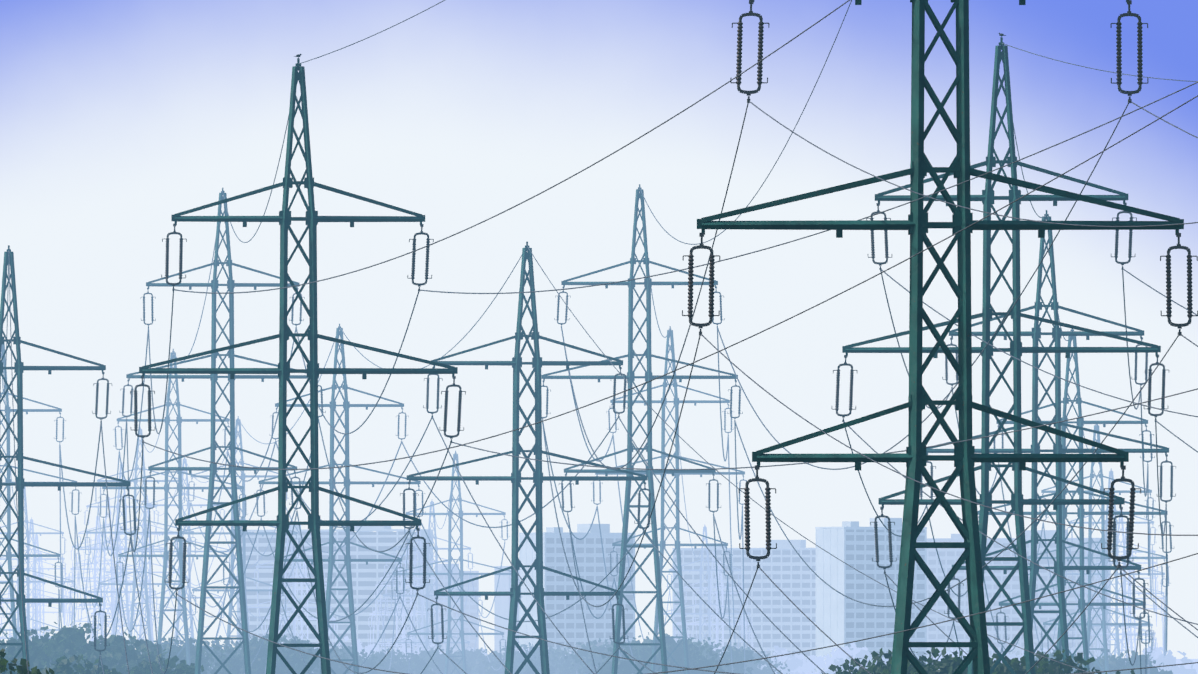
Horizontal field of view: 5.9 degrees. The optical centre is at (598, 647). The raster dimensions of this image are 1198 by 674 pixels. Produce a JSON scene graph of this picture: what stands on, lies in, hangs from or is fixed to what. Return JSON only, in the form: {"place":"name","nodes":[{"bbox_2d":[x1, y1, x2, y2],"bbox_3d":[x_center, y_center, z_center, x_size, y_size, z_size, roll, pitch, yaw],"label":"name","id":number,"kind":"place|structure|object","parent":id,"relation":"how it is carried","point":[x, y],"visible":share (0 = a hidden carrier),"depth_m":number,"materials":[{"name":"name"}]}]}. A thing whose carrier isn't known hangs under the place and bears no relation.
{"place":"outdoors","nodes":[
{"label":"outdoors","id":0,"kind":"place"},
{"bbox_2d":[237,525,432,652],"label":"block","id":1,"kind":"structure","parent":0,"point":[366,579],"depth_m":3988.53,"materials":[{"name":"concrete"}]},
{"bbox_2d":[433,564,478,653],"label":"block","id":2,"kind":"structure","parent":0,"point":[471,608],"depth_m":4595.99,"materials":[{"name":"grey concrete"}]},
{"bbox_2d":[494,566,518,654],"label":"block","id":3,"kind":"structure","parent":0,"point":[501,606],"depth_m":4292.47,"materials":[{"name":"grey concrete"}]},
{"bbox_2d":[519,524,634,657],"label":"block","id":4,"kind":"structure","parent":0,"point":[569,624],"depth_m":3691.27,"materials":[{"name":"concrete"}]},
{"bbox_2d":[0,0,1197,658],"label":"sky","id":5,"kind":"structure","parent":0,"point":[119,118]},
{"bbox_2d":[672,540,815,672],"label":"block","id":6,"kind":"structure","parent":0,"point":[785,568],"depth_m":4091.11,"materials":[{"name":"concrete"}]},
{"bbox_2d":[815,518,926,671],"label":"block","id":7,"kind":"structure","parent":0,"point":[840,619],"depth_m":3591.43,"materials":[{"name":"concrete"}]},
{"bbox_2d":[927,530,1110,663],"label":"block","id":8,"kind":"structure","parent":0,"point":[949,557],"depth_m":4192.78,"materials":[{"name":"grey concrete"}]},
{"bbox_2d":[1158,659,1197,673],"bbox_3d":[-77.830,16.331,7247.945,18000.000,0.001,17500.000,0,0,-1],"label":"ground","id":9,"kind":"structure","parent":0,"point":[1187,666],"depth_m":10898.84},
{"bbox_2d":[0,535,70,636],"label":"pylon","id":10,"kind":"object","parent":9,"relation":"on","point":[39,568],"visible":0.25,"depth_m":2726.17,"materials":[{"name":"metal"}]},
{"bbox_2d":[0,517,73,639],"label":"pylon","id":11,"kind":"object","parent":9,"relation":"on","point":[35,559],"visible":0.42,"depth_m":2346.54,"materials":[{"name":"metal"}]},
{"bbox_2d":[0,487,75,639],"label":"pylon","id":12,"kind":"object","parent":9,"relation":"on","point":[27,569],"visible":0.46,"depth_m":1916.63,"materials":[{"name":"metal"}]},
{"bbox_2d":[0,336,79,649],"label":"pylon","id":13,"kind":"object","parent":9,"relation":"on","point":[9,555],"visible":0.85,"depth_m":1276.90,"materials":[{"name":"metal"}]},
{"bbox_2d":[8,553,71,635],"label":"pylon","id":14,"kind":"object","parent":9,"relation":"on","point":[43,605],"visible":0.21,"depth_m":3131.02,"materials":[{"name":"metal"}]},
{"bbox_2d":[0,245,137,673],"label":"pylon","id":15,"kind":"object","parent":9,"relation":"on","point":[19,367],"visible":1,"depth_m":797.27,"materials":[{"name":"metal"}]},
{"bbox_2d":[67,534,125,640],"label":"pylon","id":16,"kind":"object","parent":9,"relation":"on","point":[96,556],"visible":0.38,"depth_m":3221.27,"materials":[{"name":"metal"}]},
{"bbox_2d":[64,516,130,640],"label":"pylon","id":17,"kind":"object","parent":9,"relation":"on","point":[101,578],"visible":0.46,"depth_m":3012.66,"materials":[{"name":"metal"}]},
{"bbox_2d":[69,497,143,637],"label":"pylon","id":18,"kind":"object","parent":9,"relation":"on","point":[104,579],"visible":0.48,"depth_m":2582.88,"materials":[{"name":"metal"}]},
{"bbox_2d":[81,516,152,635],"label":"pylon","id":19,"kind":"object","parent":9,"relation":"on","point":[114,580],"visible":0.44,"depth_m":2841.41,"materials":[{"name":"metal"}]},
{"bbox_2d":[76,462,167,635],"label":"pylon","id":20,"kind":"object","parent":9,"relation":"on","point":[125,549],"visible":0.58,"depth_m":2178.06,"materials":[{"name":"metal"}]},
{"bbox_2d":[84,428,196,644],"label":"pylon","id":21,"kind":"object","parent":9,"relation":"on","point":[144,532],"visible":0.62,"depth_m":1798.25,"materials":[{"name":"metal"}]},
{"bbox_2d":[104,495,187,642],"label":"pylon","id":22,"kind":"object","parent":9,"relation":"on","point":[143,601],"visible":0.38,"depth_m":2411.59,"materials":[{"name":"metal"}]},
{"bbox_2d":[98,349,247,664],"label":"pylon","id":23,"kind":"object","parent":9,"relation":"on","point":[179,420],"visible":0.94,"depth_m":1368.45,"materials":[{"name":"metal"}]},
{"bbox_2d":[136,457,234,645],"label":"pylon","id":24,"kind":"object","parent":9,"relation":"on","point":[188,569],"visible":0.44,"depth_m":2006.91,"materials":[{"name":"metal"}]},
{"bbox_2d":[119,188,325,673],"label":"pylon","id":25,"kind":"object","parent":9,"relation":"on","point":[231,284],"visible":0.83,"depth_m":1007.72,"materials":[{"name":"metal"}]},
{"bbox_2d":[177,416,300,645],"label":"pylon","id":26,"kind":"object","parent":9,"relation":"on","point":[243,476],"visible":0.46,"depth_m":1627.15,"materials":[{"name":"metal"}]},
{"bbox_2d":[247,526,332,648],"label":"pylon","id":27,"kind":"object","parent":9,"relation":"on","point":[292,590],"visible":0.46,"depth_m":2282.86,"materials":[{"name":"metal"}]},
{"bbox_2d":[130,58,465,673],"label":"pylon","id":28,"kind":"object","parent":9,"relation":"on","point":[283,370],"visible":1,"depth_m":608.92,"materials":[{"name":"metal"}]},
{"bbox_2d":[261,553,334,639],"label":"pylon","id":29,"kind":"object","parent":9,"relation":"on","point":[301,597],"visible":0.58,"depth_m":2712.67,"materials":[{"name":"metal"}]},
{"bbox_2d":[279,562,336,643],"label":"pylon","id":30,"kind":"object","parent":9,"relation":"on","point":[306,589],"visible":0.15,"depth_m":3092.61,"materials":[{"name":"metal"}]},
{"bbox_2d":[254,324,425,673],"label":"pylon","id":31,"kind":"object","parent":9,"relation":"on","point":[347,482],"visible":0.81,"depth_m":1197.33,"materials":[{"name":"metal"}]},
{"bbox_2d":[368,555,430,654],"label":"pylon","id":32,"kind":"object","parent":9,"relation":"on","point":[402,614],"visible":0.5,"depth_m":3190.56,"materials":[{"name":"metal"}]},
{"bbox_2d":[371,545,444,658],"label":"pylon","id":33,"kind":"object","parent":9,"relation":"on","point":[411,612],"visible":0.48,"depth_m":2760.68,"materials":[{"name":"metal"}]},
{"bbox_2d":[376,526,460,653],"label":"pylon","id":34,"kind":"object","parent":9,"relation":"on","point":[414,561],"visible":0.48,"depth_m":2355.69,"materials":[{"name":"metal"}]},
{"bbox_2d":[381,501,483,653],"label":"pylon","id":35,"kind":"object","parent":9,"relation":"on","point":[427,595],"visible":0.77,"depth_m":1975.84,"materials":[{"name":"metal"}]},
{"bbox_2d":[391,451,520,673],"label":"pylon","id":36,"kind":"object","parent":9,"relation":"on","point":[461,574],"visible":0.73,"depth_m":1545.85,"materials":[{"name":"metal"}]},
{"bbox_2d":[400,242,653,673],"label":"pylon","id":37,"kind":"object","parent":9,"relation":"on","point":[516,363],"visible":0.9,"depth_m":804.37,"materials":[{"name":"metal"}]},
{"bbox_2d":[0,622,1172,673],"bbox_3d":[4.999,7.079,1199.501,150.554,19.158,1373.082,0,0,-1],"label":"trees","id":38,"kind":"object","parent":9,"relation":"on","point":[67,650],"visible":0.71,"depth_m":1472.47,"materials":[{"name":"green plant"}]},
{"bbox_2d":[541,184,742,673],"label":"pylon","id":39,"kind":"object","parent":9,"relation":"on","point":[647,283],"visible":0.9,"depth_m":987.31,"materials":[{"name":"metal"}]},
{"bbox_2d":[591,326,746,673],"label":"pylon","id":40,"kind":"object","parent":9,"relation":"on","point":[676,526],"visible":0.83,"depth_m":1295.01,"materials":[{"name":"metal"}]},
{"bbox_2d":[209,636,1196,673],"bbox_3d":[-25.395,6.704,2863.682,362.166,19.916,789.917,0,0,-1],"label":"trees","id":41,"kind":"object","parent":9,"relation":"on","point":[796,663],"visible":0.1,"depth_m":3068.04,"materials":[{"name":"plant"}]},
{"bbox_2d":[658,526,752,656],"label":"pylon","id":42,"kind":"object","parent":9,"relation":"on","point":[700,603],"visible":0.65,"depth_m":2131.34,"materials":[{"name":"metal"}]},
{"bbox_2d":[675,551,752,652],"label":"pylon","id":43,"kind":"object","parent":9,"relation":"on","point":[717,621],"visible":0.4,"depth_m":2561.50,"materials":[{"name":"metal"}]},
{"bbox_2d":[687,561,753,652],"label":"pylon","id":44,"kind":"object","parent":9,"relation":"on","point":[722,601],"visible":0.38,"depth_m":2941.49,"materials":[{"name":"metal"}]},
{"bbox_2d":[682,0,1197,673],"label":"pylon","id":45,"kind":"object","parent":9,"relation":"on","point":[916,224],"visible":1,"depth_m":397.70,"materials":[{"name":"metal"}]},
{"bbox_2d":[832,37,1165,673],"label":"pylon","id":46,"kind":"object","parent":9,"relation":"on","point":[1016,349],"visible":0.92,"depth_m":609.34,"materials":[{"name":"metal"}]},
{"bbox_2d":[920,210,1175,662],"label":"pylon","id":47,"kind":"object","parent":9,"relation":"on","point":[1036,333],"visible":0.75,"depth_m":791.37,"materials":[{"name":"metal"}]},
{"bbox_2d":[978,329,1173,671],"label":"pylon","id":48,"kind":"object","parent":9,"relation":"on","point":[1081,513],"visible":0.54,"depth_m":1019.42,"materials":[{"name":"metal"}]},
{"bbox_2d":[1027,424,1168,673],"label":"pylon","id":49,"kind":"object","parent":9,"relation":"on","point":[1089,623],"visible":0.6,"depth_m":1399.62,"materials":[{"name":"metal"}]},
{"bbox_2d":[1056,468,1164,658],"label":"pylon","id":50,"kind":"object","parent":9,"relation":"on","point":[1116,573],"visible":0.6,"depth_m":1804.90,"materials":[{"name":"metal"}]},
{"bbox_2d":[1074,510,1164,657],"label":"pylon","id":51,"kind":"object","parent":9,"relation":"on","point":[1124,583],"visible":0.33,"depth_m":2235.25,"materials":[{"name":"metal"}]},
{"bbox_2d":[1091,528,1163,658],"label":"pylon","id":52,"kind":"object","parent":9,"relation":"on","point":[1130,620],"visible":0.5,"depth_m":2615.39,"materials":[{"name":"metal"}]},
{"bbox_2d":[1098,550,1163,655],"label":"pylon","id":53,"kind":"object","parent":9,"relation":"on","point":[1134,631],"visible":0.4,"depth_m":3020.68,"materials":[{"name":"metal"}]}
]}

